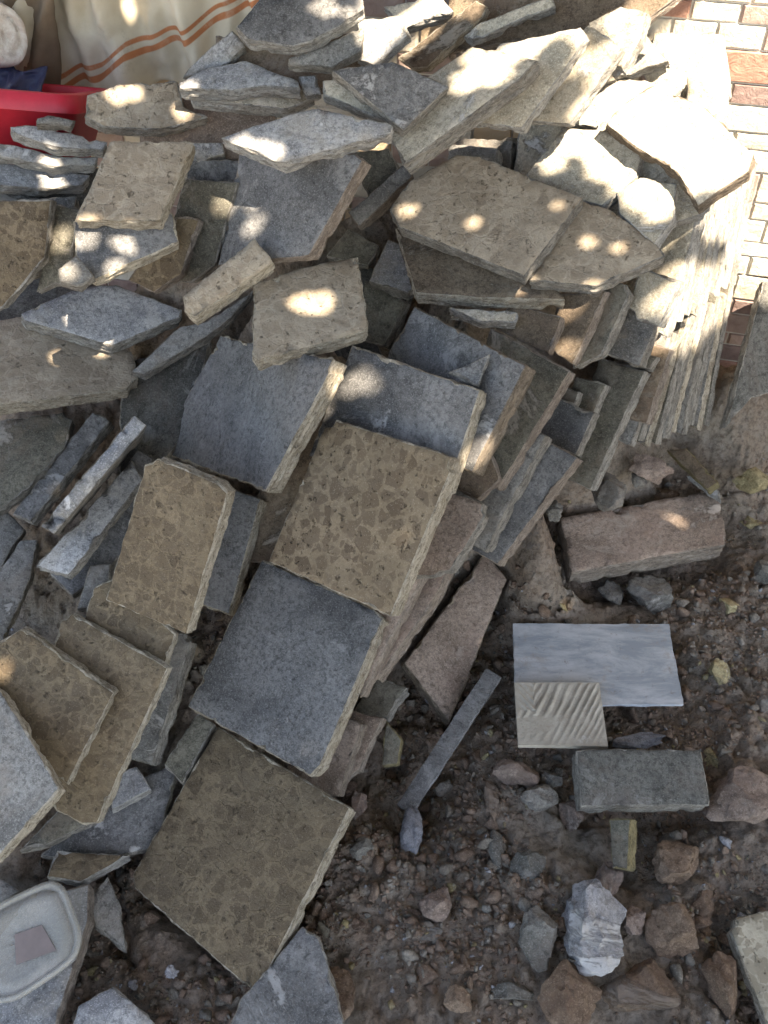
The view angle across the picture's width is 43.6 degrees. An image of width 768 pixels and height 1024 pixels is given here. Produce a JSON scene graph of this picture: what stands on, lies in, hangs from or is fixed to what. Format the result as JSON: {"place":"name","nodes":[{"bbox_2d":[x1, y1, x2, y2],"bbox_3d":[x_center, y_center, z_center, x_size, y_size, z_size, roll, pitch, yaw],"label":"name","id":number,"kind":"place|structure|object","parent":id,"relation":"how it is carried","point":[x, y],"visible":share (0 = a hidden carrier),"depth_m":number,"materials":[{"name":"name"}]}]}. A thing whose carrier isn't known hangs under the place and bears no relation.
{"place":"outdoors","nodes":[
{"label":"outdoors","id":0,"kind":"place"},
{"bbox_2d":[7,196,78,279],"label":"cement slab","id":1,"kind":"object","parent":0,"point":[71,202],"depth_m":1.63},
{"bbox_2d":[0,168,97,208],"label":"cement slab","id":2,"kind":"object","parent":1,"relation":"on","point":[81,197],"depth_m":1.68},
{"bbox_2d":[0,164,89,196],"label":"cement slab","id":3,"kind":"object","parent":2,"relation":"on","point":[15,179],"depth_m":1.64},
{"bbox_2d":[0,144,97,174],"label":"cement slab","id":4,"kind":"object","parent":3,"relation":"on","point":[30,159],"depth_m":1.62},
{"bbox_2d":[10,125,106,157],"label":"cement slab","id":5,"kind":"object","parent":4,"relation":"on","point":[52,142],"depth_m":1.60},
{"bbox_2d":[37,204,78,293],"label":"cement slab","id":6,"kind":"object","parent":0,"point":[62,249],"depth_m":1.59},
{"bbox_2d":[0,199,56,310],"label":"terrazzo tile","id":7,"kind":"object","parent":6,"relation":"on","point":[26,231],"visible":1,"depth_m":1.56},
{"bbox_2d":[174,178,238,282],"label":"cement slab","id":8,"kind":"object","parent":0,"point":[209,204],"depth_m":1.56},
{"bbox_2d":[128,216,203,293],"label":"terrazzo tile","id":9,"kind":"object","parent":8,"relation":"on","point":[160,275],"visible":0.73,"depth_m":1.54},
{"bbox_2d":[73,213,178,285],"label":"cement slab","id":10,"kind":"object","parent":9,"relation":"on","point":[106,254],"depth_m":1.48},
{"bbox_2d":[75,141,195,230],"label":"terrazzo tile","id":11,"kind":"object","parent":10,"relation":"on","point":[136,186],"visible":1,"depth_m":1.47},
{"bbox_2d":[216,34,360,93],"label":"cement slab","id":12,"kind":"object","parent":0,"point":[272,62],"depth_m":1.59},
{"bbox_2d":[358,15,410,65],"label":"cement slab","id":13,"kind":"object","parent":12,"relation":"on","point":[387,39],"depth_m":1.55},
{"bbox_2d":[398,1,489,72],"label":"cement slab","id":14,"kind":"object","parent":12,"relation":"on","point":[435,48],"depth_m":1.60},
{"bbox_2d":[448,0,682,60],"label":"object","id":15,"kind":"structure","parent":14,"relation":"on","point":[574,14],"depth_m":1.55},
{"bbox_2d":[384,0,453,33],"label":"cement slab","id":16,"kind":"object","parent":15,"relation":"on","point":[418,15],"depth_m":1.62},
{"bbox_2d":[464,0,555,46],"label":"cement slab","id":17,"kind":"object","parent":15,"relation":"on","point":[486,31],"depth_m":1.55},
{"bbox_2d":[0,204,767,1023],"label":"ground","id":18,"kind":"structure","parent":0,"point":[736,446],"depth_m":1.66,"materials":[{"name":"soil"}]},
{"bbox_2d":[0,512,25,568],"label":"cement slab","id":19,"kind":"object","parent":18,"relation":"on","point":[12,532],"depth_m":1.73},
{"bbox_2d":[0,413,74,516],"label":"cement slab","id":20,"kind":"object","parent":19,"relation":"on","point":[32,448],"depth_m":1.75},
{"bbox_2d":[13,413,113,525],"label":"cement slab","id":21,"kind":"object","parent":20,"relation":"on","point":[36,504],"depth_m":1.74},
{"bbox_2d":[0,540,38,641],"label":"cement slab","id":22,"kind":"object","parent":18,"relation":"on","point":[17,574],"depth_m":1.70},
{"bbox_2d":[0,884,94,1023],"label":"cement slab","id":23,"kind":"object","parent":18,"relation":"on","point":[39,990],"depth_m":1.42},
{"bbox_2d":[0,83,106,157],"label":"basin","id":24,"kind":"object","parent":18,"relation":"on","point":[21,108],"visible":0.49,"depth_m":1.63,"materials":[{"name":"red plastic"}]},
{"bbox_2d":[0,2,27,67],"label":"rolled cloth","id":25,"kind":"object","parent":24,"relation":"on","point":[13,43],"visible":1,"depth_m":1.72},
{"bbox_2d":[47,851,130,886],"bbox_3d":[-0.464,0.564,1.512,0.121,0.031,0.049,5,51,-7],"label":"shard","id":26,"kind":"object","parent":18,"relation":"on","point":[76,869],"visible":0.98,"depth_m":1.50,"materials":[{"name":"stone"}]},
{"bbox_2d":[50,451,153,597],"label":"cement slab","id":27,"kind":"structure","parent":18,"relation":"on","point":[108,551],"depth_m":1.62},
{"bbox_2d":[36,461,141,578],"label":"cement slab","id":28,"kind":"object","parent":27,"relation":"on","point":[71,552],"depth_m":1.58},
{"bbox_2d":[119,342,211,472],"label":"cement slab","id":29,"kind":"object","parent":27,"relation":"on","point":[154,404],"depth_m":1.74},
{"bbox_2d":[0,317,137,414],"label":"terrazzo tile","id":30,"kind":"object","parent":29,"relation":"on","point":[38,371],"visible":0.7,"depth_m":1.69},
{"bbox_2d":[21,285,182,353],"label":"cement slab","id":31,"kind":"object","parent":30,"relation":"on","point":[111,319],"depth_m":1.73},
{"bbox_2d":[41,416,145,534],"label":"cement slab","id":32,"kind":"object","parent":29,"relation":"on","point":[127,439],"depth_m":1.48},
{"bbox_2d":[132,291,253,379],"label":"cement slab","id":33,"kind":"object","parent":29,"relation":"on","point":[179,344],"depth_m":1.73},
{"bbox_2d":[172,336,346,492],"bbox_3d":[-0.236,-0.167,1.602,0.033,0.237,0.467,15,4,-39],"label":"cement slab","id":34,"kind":"object","parent":29,"relation":"on","point":[245,419],"depth_m":1.54,"materials":[{"name":"stone"}]},
{"bbox_2d":[251,257,367,370],"bbox_3d":[-0.117,-0.312,1.504,0.229,0.032,0.163,-24,67,-13],"label":"terrazzo tile","id":35,"kind":"object","parent":34,"relation":"on","point":[318,309],"visible":1,"depth_m":1.49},
{"bbox_2d":[183,238,274,324],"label":"terrazzo tile","id":36,"kind":"object","parent":35,"relation":"on","point":[242,271],"visible":1,"depth_m":1.48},
{"bbox_2d":[218,153,370,265],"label":"cement slab","id":37,"kind":"object","parent":35,"relation":"on","point":[281,217],"depth_m":1.50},
{"bbox_2d":[221,109,393,173],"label":"cement slab","id":38,"kind":"object","parent":37,"relation":"on","point":[293,142],"depth_m":1.43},
{"bbox_2d":[41,768,176,859],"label":"cement slab","id":39,"kind":"object","parent":18,"relation":"on","point":[131,830],"depth_m":1.56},
{"bbox_2d":[165,714,216,785],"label":"cement slab","id":40,"kind":"object","parent":39,"relation":"on","point":[185,755],"depth_m":1.60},
{"bbox_2d":[188,560,388,776],"bbox_3d":[-0.151,0.247,1.548,0.282,0.032,0.277,20,80,33],"label":"cement slab","id":41,"kind":"object","parent":40,"relation":"on","point":[286,672],"depth_m":1.53,"materials":[{"name":"stone"}]},
{"bbox_2d":[270,420,459,616],"bbox_3d":[-0.032,0.003,1.434,0.264,0.031,0.248,20,92,34],"label":"terrazzo tile","id":42,"kind":"object","parent":41,"relation":"on","point":[364,516],"visible":1,"depth_m":1.41,"materials":[{"name":"stone"}]},
{"bbox_2d":[94,877,126,952],"bbox_3d":[-0.425,0.627,1.481,0.045,0.032,0.119,-18,53,-24],"label":"shard","id":43,"kind":"object","parent":18,"relation":"on","point":[108,915],"visible":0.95,"depth_m":1.47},
{"bbox_2d":[54,612,172,824],"bbox_3d":[-0.471,0.324,1.503,0.208,0.032,0.280,27,87,9],"label":"terrazzo tile","id":44,"kind":"object","parent":18,"relation":"on","point":[136,677],"visible":0.65,"depth_m":1.48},
{"bbox_2d":[0,626,118,784],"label":"terrazzo tile","id":45,"kind":"object","parent":44,"relation":"on","point":[62,700],"visible":0.8,"depth_m":1.46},
{"bbox_2d":[0,688,65,862],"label":"cement slab","id":46,"kind":"object","parent":45,"relation":"on","point":[32,790],"depth_m":1.37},
{"bbox_2d":[85,579,178,663],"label":"terrazzo tile","id":47,"kind":"object","parent":44,"relation":"on","point":[151,636],"visible":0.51,"depth_m":1.52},
{"bbox_2d":[106,457,235,632],"bbox_3d":[-0.327,0.049,1.469,0.166,0.257,0.032,22,18,17],"label":"terrazzo tile","id":48,"kind":"object","parent":47,"relation":"on","point":[174,534],"visible":1,"depth_m":1.45,"materials":[{"name":"stone"}]},
{"bbox_2d":[73,987,154,1023],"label":"cement slab","id":49,"kind":"object","parent":18,"relation":"on","point":[112,1005],"depth_m":1.38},
{"bbox_2d":[132,633,196,765],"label":"cement slab","id":50,"kind":"object","parent":18,"relation":"on","point":[150,748],"depth_m":1.61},
{"bbox_2d":[140,98,276,160],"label":"cement slab","id":51,"kind":"object","parent":18,"relation":"on","point":[217,127],"depth_m":1.62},
{"bbox_2d":[84,81,207,136],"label":"terrazzo tile","id":52,"kind":"object","parent":51,"relation":"on","point":[154,110],"visible":0.99,"depth_m":1.57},
{"bbox_2d":[191,88,314,117],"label":"cement slab","id":53,"kind":"object","parent":51,"relation":"on","point":[275,107],"depth_m":1.58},
{"bbox_2d":[179,61,300,101],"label":"cement slab","id":54,"kind":"object","parent":53,"relation":"on","point":[242,80],"depth_m":1.54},
{"bbox_2d":[299,75,321,100],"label":"cement slab","id":55,"kind":"object","parent":53,"relation":"on","point":[310,88],"depth_m":1.56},
{"bbox_2d":[288,28,364,73],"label":"cement slab","id":56,"kind":"object","parent":55,"relation":"on","point":[338,54],"depth_m":1.53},
{"bbox_2d":[235,0,364,55],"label":"cement slab","id":57,"kind":"object","parent":56,"relation":"on","point":[291,27],"depth_m":1.50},
{"bbox_2d":[203,489,267,615],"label":"cement slab","id":58,"kind":"object","parent":18,"relation":"on","point":[229,572],"depth_m":1.67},
{"bbox_2d":[250,418,322,565],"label":"cement slab","id":59,"kind":"object","parent":58,"relation":"on","point":[276,513],"depth_m":1.69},
{"bbox_2d":[133,727,355,987],"bbox_3d":[-0.226,0.529,1.499,0.307,0.032,0.288,22,71,32],"label":"terrazzo tile","id":60,"kind":"object","parent":18,"relation":"on","point":[231,868],"visible":0.98,"depth_m":1.48,"materials":[{"name":"stone"}]},
{"bbox_2d":[231,926,343,1023],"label":"cement slab","id":61,"kind":"object","parent":18,"relation":"on","point":[295,983],"depth_m":1.35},
{"bbox_2d":[334,267,412,359],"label":"cement slab","id":62,"kind":"structure","parent":18,"relation":"on","point":[366,274],"depth_m":1.76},
{"bbox_2d":[348,165,413,229],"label":"cement slab","id":63,"kind":"object","parent":62,"relation":"on","point":[374,205],"depth_m":1.63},
{"bbox_2d":[363,281,410,346],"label":"cement slab","id":64,"kind":"object","parent":62,"relation":"on","point":[386,313],"depth_m":1.71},
{"bbox_2d":[369,239,413,299],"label":"cement slab","id":65,"kind":"object","parent":64,"relation":"on","point":[390,276],"depth_m":1.68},
{"bbox_2d":[355,680,408,722],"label":"cement slab","id":66,"kind":"object","parent":18,"relation":"on","point":[385,699],"depth_m":1.72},
{"bbox_2d":[377,574,452,682],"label":"cement slab","id":67,"kind":"object","parent":18,"relation":"on","point":[432,594],"depth_m":1.54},
{"bbox_2d":[360,578,427,697],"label":"cement slab","id":68,"kind":"object","parent":67,"relation":"on","point":[391,630],"depth_m":1.51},
{"bbox_2d":[416,494,488,578],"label":"cement slab","id":69,"kind":"object","parent":68,"relation":"on","point":[462,525],"depth_m":1.47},
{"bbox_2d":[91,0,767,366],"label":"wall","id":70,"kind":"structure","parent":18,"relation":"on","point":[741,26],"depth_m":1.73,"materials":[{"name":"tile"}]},
{"bbox_2d":[12,0,258,88],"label":"curtain","id":71,"kind":"object","parent":70,"relation":"hanging from","point":[107,44],"visible":0.53,"depth_m":1.78,"materials":[{"name":"fabric"}]},
{"bbox_2d":[0,0,61,84],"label":"hanging cloth","id":72,"kind":"object","parent":71,"relation":"hanging from","point":[45,48],"visible":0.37,"depth_m":1.78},
{"bbox_2d":[720,281,767,428],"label":"leaning slab","id":73,"kind":"object","parent":70,"relation":"on","point":[749,381],"depth_m":1.87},
{"bbox_2d":[397,668,500,810],"bbox_3d":[0.116,0.396,1.670,0.044,0.013,0.289,29,67,27],"label":"strip","id":74,"kind":"object","parent":18,"relation":"on","point":[440,754],"visible":0.98,"depth_m":1.66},
{"bbox_2d":[401,556,506,725],"bbox_3d":[0.153,0.233,1.800,0.272,0.032,0.225,-31,75,-22],"label":"cement slab","id":75,"kind":"object","parent":18,"relation":"on","point":[437,664],"depth_m":1.77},
{"bbox_2d":[395,228,564,309],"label":"cement slab","id":76,"kind":"object","parent":18,"relation":"on","point":[436,277],"depth_m":1.57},
{"bbox_2d":[390,154,582,284],"bbox_3d":[0.171,-0.474,1.546,0.267,0.031,0.266,-29,68,1],"label":"terrazzo tile","id":77,"kind":"object","parent":76,"relation":"on","point":[492,216],"visible":1,"depth_m":1.53,"materials":[{"name":"stone"}]},
{"bbox_2d":[529,202,664,293],"bbox_3d":[0.345,-0.396,1.514,0.176,0.031,0.163,25,80,19],"label":"terrazzo tile","id":78,"kind":"object","parent":76,"relation":"on","point":[597,249],"visible":0.98,"depth_m":1.51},
{"bbox_2d":[617,178,678,247],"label":"cement slab","id":79,"kind":"object","parent":78,"relation":"on","point":[647,207],"depth_m":1.50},
{"bbox_2d":[502,137,516,159],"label":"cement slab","id":80,"kind":"structure","parent":18,"relation":"on","point":[512,139],"depth_m":1.74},
{"bbox_2d":[514,125,567,174],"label":"cement slab","id":81,"kind":"object","parent":80,"relation":"on","point":[534,142],"depth_m":1.69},
{"bbox_2d":[518,905,557,972],"bbox_3d":[0.228,0.633,1.431,0.055,0.047,0.090,16,49,14],"label":"stone","id":82,"kind":"object","parent":18,"relation":"on","point":[538,933],"visible":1,"depth_m":1.42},
{"bbox_2d":[537,959,601,1023],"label":"stone","id":83,"kind":"object","parent":18,"relation":"on","point":[569,994],"visible":0.98,"depth_m":1.37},
{"bbox_2d":[561,878,626,976],"bbox_3d":[0.316,0.625,1.444,0.102,0.080,0.147,0,47,0],"label":"stone","id":84,"kind":"object","parent":18,"relation":"on","point":[594,914],"visible":0.99,"depth_m":1.42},
{"bbox_2d":[513,623,682,706],"bbox_3d":[0.385,0.278,1.752,0.308,0.010,0.182,0,46,0],"label":"marble tile","id":85,"kind":"object","parent":18,"relation":"on","point":[628,665],"visible":0.94,"depth_m":1.75,"materials":[{"name":"stone"}]},
{"bbox_2d":[514,682,607,748],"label":"ceramic tile","id":86,"kind":"object","parent":85,"relation":"on","point":[559,714],"visible":1,"depth_m":1.65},
{"bbox_2d":[568,359,650,490],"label":"cement slab","id":87,"kind":"object","parent":18,"relation":"on","point":[626,383],"depth_m":1.67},
{"bbox_2d":[608,309,660,367],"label":"cement slab","id":88,"kind":"object","parent":87,"relation":"on","point":[634,342],"depth_m":1.59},
{"bbox_2d":[629,271,683,327],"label":"cement slab","id":89,"kind":"object","parent":88,"relation":"on","point":[656,297],"depth_m":1.53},
{"bbox_2d":[626,221,700,337],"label":"cement slab","id":90,"kind":"object","parent":88,"relation":"on","point":[678,246],"depth_m":1.57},
{"bbox_2d":[596,120,709,226],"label":"cement slab","id":91,"kind":"object","parent":90,"relation":"on","point":[686,212],"depth_m":1.54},
{"bbox_2d":[526,129,643,208],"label":"cement slab","id":92,"kind":"object","parent":91,"relation":"on","point":[602,169],"depth_m":1.55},
{"bbox_2d":[531,26,625,127],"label":"cement slab","id":93,"kind":"object","parent":92,"relation":"on","point":[585,81],"depth_m":1.48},
{"bbox_2d":[476,28,589,133],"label":"cement slab","id":94,"kind":"object","parent":93,"relation":"on","point":[557,55],"depth_m":1.47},
{"bbox_2d":[589,7,651,75],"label":"cement slab","id":95,"kind":"object","parent":93,"relation":"on","point":[625,29],"depth_m":1.47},
{"bbox_2d":[606,86,755,213],"bbox_3d":[0.455,-0.563,1.490,0.244,0.032,0.146,36,93,24],"label":"cement slab","id":96,"kind":"object","parent":92,"relation":"on","point":[704,157],"depth_m":1.47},
{"bbox_2d":[609,818,636,871],"bbox_3d":[0.381,0.526,1.519,0.039,0.031,0.079,-14,64,38],"label":"block","id":97,"kind":"object","parent":18,"relation":"on","point":[623,831],"depth_m":1.51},
{"bbox_2d":[572,79,682,129],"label":"cement slab","id":98,"kind":"object","parent":18,"relation":"on","point":[608,101],"depth_m":1.64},
{"bbox_2d":[644,33,731,99],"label":"cement slab","id":99,"kind":"object","parent":98,"relation":"on","point":[703,58],"depth_m":1.61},
{"bbox_2d":[572,749,708,812],"bbox_3d":[0.421,0.446,1.591,0.220,0.052,0.112,-5,60,-4],"label":"brick","id":100,"kind":"object","parent":18,"relation":"on","point":[628,780],"visible":1,"depth_m":1.57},
{"bbox_2d":[600,958,680,1012],"bbox_3d":[0.371,0.696,1.408,0.114,0.068,0.071,0,47,0],"label":"stone","id":101,"kind":"object","parent":18,"relation":"on","point":[647,984],"visible":0.96,"depth_m":1.38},
{"bbox_2d":[556,492,725,583],"bbox_3d":[0.528,0.051,1.944,0.378,0.052,0.140,-10,54,-11],"label":"brick","id":102,"kind":"object","parent":18,"relation":"on","point":[654,535],"visible":0.98,"depth_m":1.92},
{"bbox_2d":[615,334,670,446],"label":"cement slab","id":103,"kind":"object","parent":18,"relation":"on","point":[629,436],"depth_m":1.72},
{"bbox_2d":[629,344,673,424],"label":"cement slab","id":104,"kind":"object","parent":103,"relation":"on","point":[645,410],"depth_m":1.66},
{"bbox_2d":[645,901,698,958],"bbox_3d":[0.431,0.630,1.452,0.076,0.059,0.076,0,47,0],"label":"stone","id":105,"kind":"object","parent":18,"relation":"on","point":[670,931],"visible":1,"depth_m":1.44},
{"bbox_2d":[652,840,698,885],"bbox_3d":[0.468,0.554,1.530,0.080,0.046,0.073,0,47,0],"label":"stone","id":106,"kind":"object","parent":18,"relation":"on","point":[676,863],"visible":1,"depth_m":1.52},
{"bbox_2d":[701,951,737,1019],"bbox_3d":[0.497,0.695,1.409,0.060,0.060,0.090,0,47,0],"label":"stone","id":107,"kind":"object","parent":18,"relation":"on","point":[719,970],"visible":1,"depth_m":1.40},
{"bbox_2d":[702,765,767,823],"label":"stone","id":108,"kind":"object","parent":18,"relation":"on","point":[740,792],"visible":0.98,"depth_m":1.57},
{"bbox_2d":[726,911,767,1023],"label":"stone","id":109,"kind":"object","parent":18,"relation":"on","point":[747,936],"visible":1,"depth_m":1.43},
{"bbox_2d":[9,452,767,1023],"bbox_3d":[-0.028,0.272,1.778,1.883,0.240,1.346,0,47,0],"label":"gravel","id":110,"kind":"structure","parent":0,"point":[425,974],"depth_m":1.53,"materials":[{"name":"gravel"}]},
{"bbox_2d":[329,711,385,795],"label":"cement slab","id":111,"kind":"object","parent":110,"relation":"on","point":[375,724],"depth_m":1.63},
{"bbox_2d":[286,718,367,796],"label":"cement slab","id":112,"kind":"object","parent":111,"relation":"on","point":[333,779],"depth_m":1.59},
{"bbox_2d":[392,47,540,174],"bbox_3d":[0.111,-0.640,1.483,0.248,0.032,0.132,-34,60,10],"label":"cement slab","id":113,"kind":"object","parent":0,"point":[482,85],"depth_m":1.46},
{"bbox_2d":[332,62,448,136],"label":"cement slab","id":114,"kind":"object","parent":113,"relation":"on","point":[403,101],"depth_m":1.45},
{"bbox_2d":[455,432,552,552],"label":"cement slab","id":115,"kind":"object","parent":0,"point":[499,505],"depth_m":1.55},
{"bbox_2d":[377,345,501,500],"bbox_3d":[0.080,-0.144,1.558,0.287,0.032,0.174,24,92,20],"label":"cement slab","id":116,"kind":"object","parent":115,"relation":"on","point":[478,487],"depth_m":1.51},
{"bbox_2d":[387,307,535,475],"bbox_3d":[0.087,-0.179,1.483,0.032,0.208,0.283,17,16,-46],"label":"cement slab","id":117,"kind":"object","parent":116,"relation":"on","point":[429,343],"depth_m":1.42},
{"bbox_2d":[309,345,486,493],"bbox_3d":[0.020,-0.130,1.461,0.263,0.190,0.032,25,9,32],"label":"cement slab","id":118,"kind":"object","parent":117,"relation":"on","point":[381,394],"depth_m":1.44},
{"bbox_2d":[472,443,582,565],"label":"cement slab","id":119,"kind":"object","parent":115,"relation":"on","point":[556,469],"depth_m":1.56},
{"bbox_2d":[486,329,574,490],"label":"cement slab","id":120,"kind":"object","parent":115,"relation":"on","point":[551,381],"depth_m":1.51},
{"bbox_2d":[495,308,564,354],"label":"cement slab","id":121,"kind":"object","parent":120,"relation":"on","point":[539,330],"depth_m":1.55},
{"bbox_2d":[554,291,610,364],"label":"cement slab","id":122,"kind":"object","parent":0,"point":[581,313],"depth_m":1.55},
{"bbox_2d":[573,283,633,368],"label":"cement slab","id":123,"kind":"object","parent":122,"relation":"on","point":[618,303],"depth_m":1.55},
{"label":"terrazzo tile","id":124,"kind":"object","parent":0,"visible":0},
{"bbox_2d":[541,399,599,456],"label":"cement slab","id":125,"kind":"object","parent":124,"relation":"on","point":[568,426],"depth_m":1.61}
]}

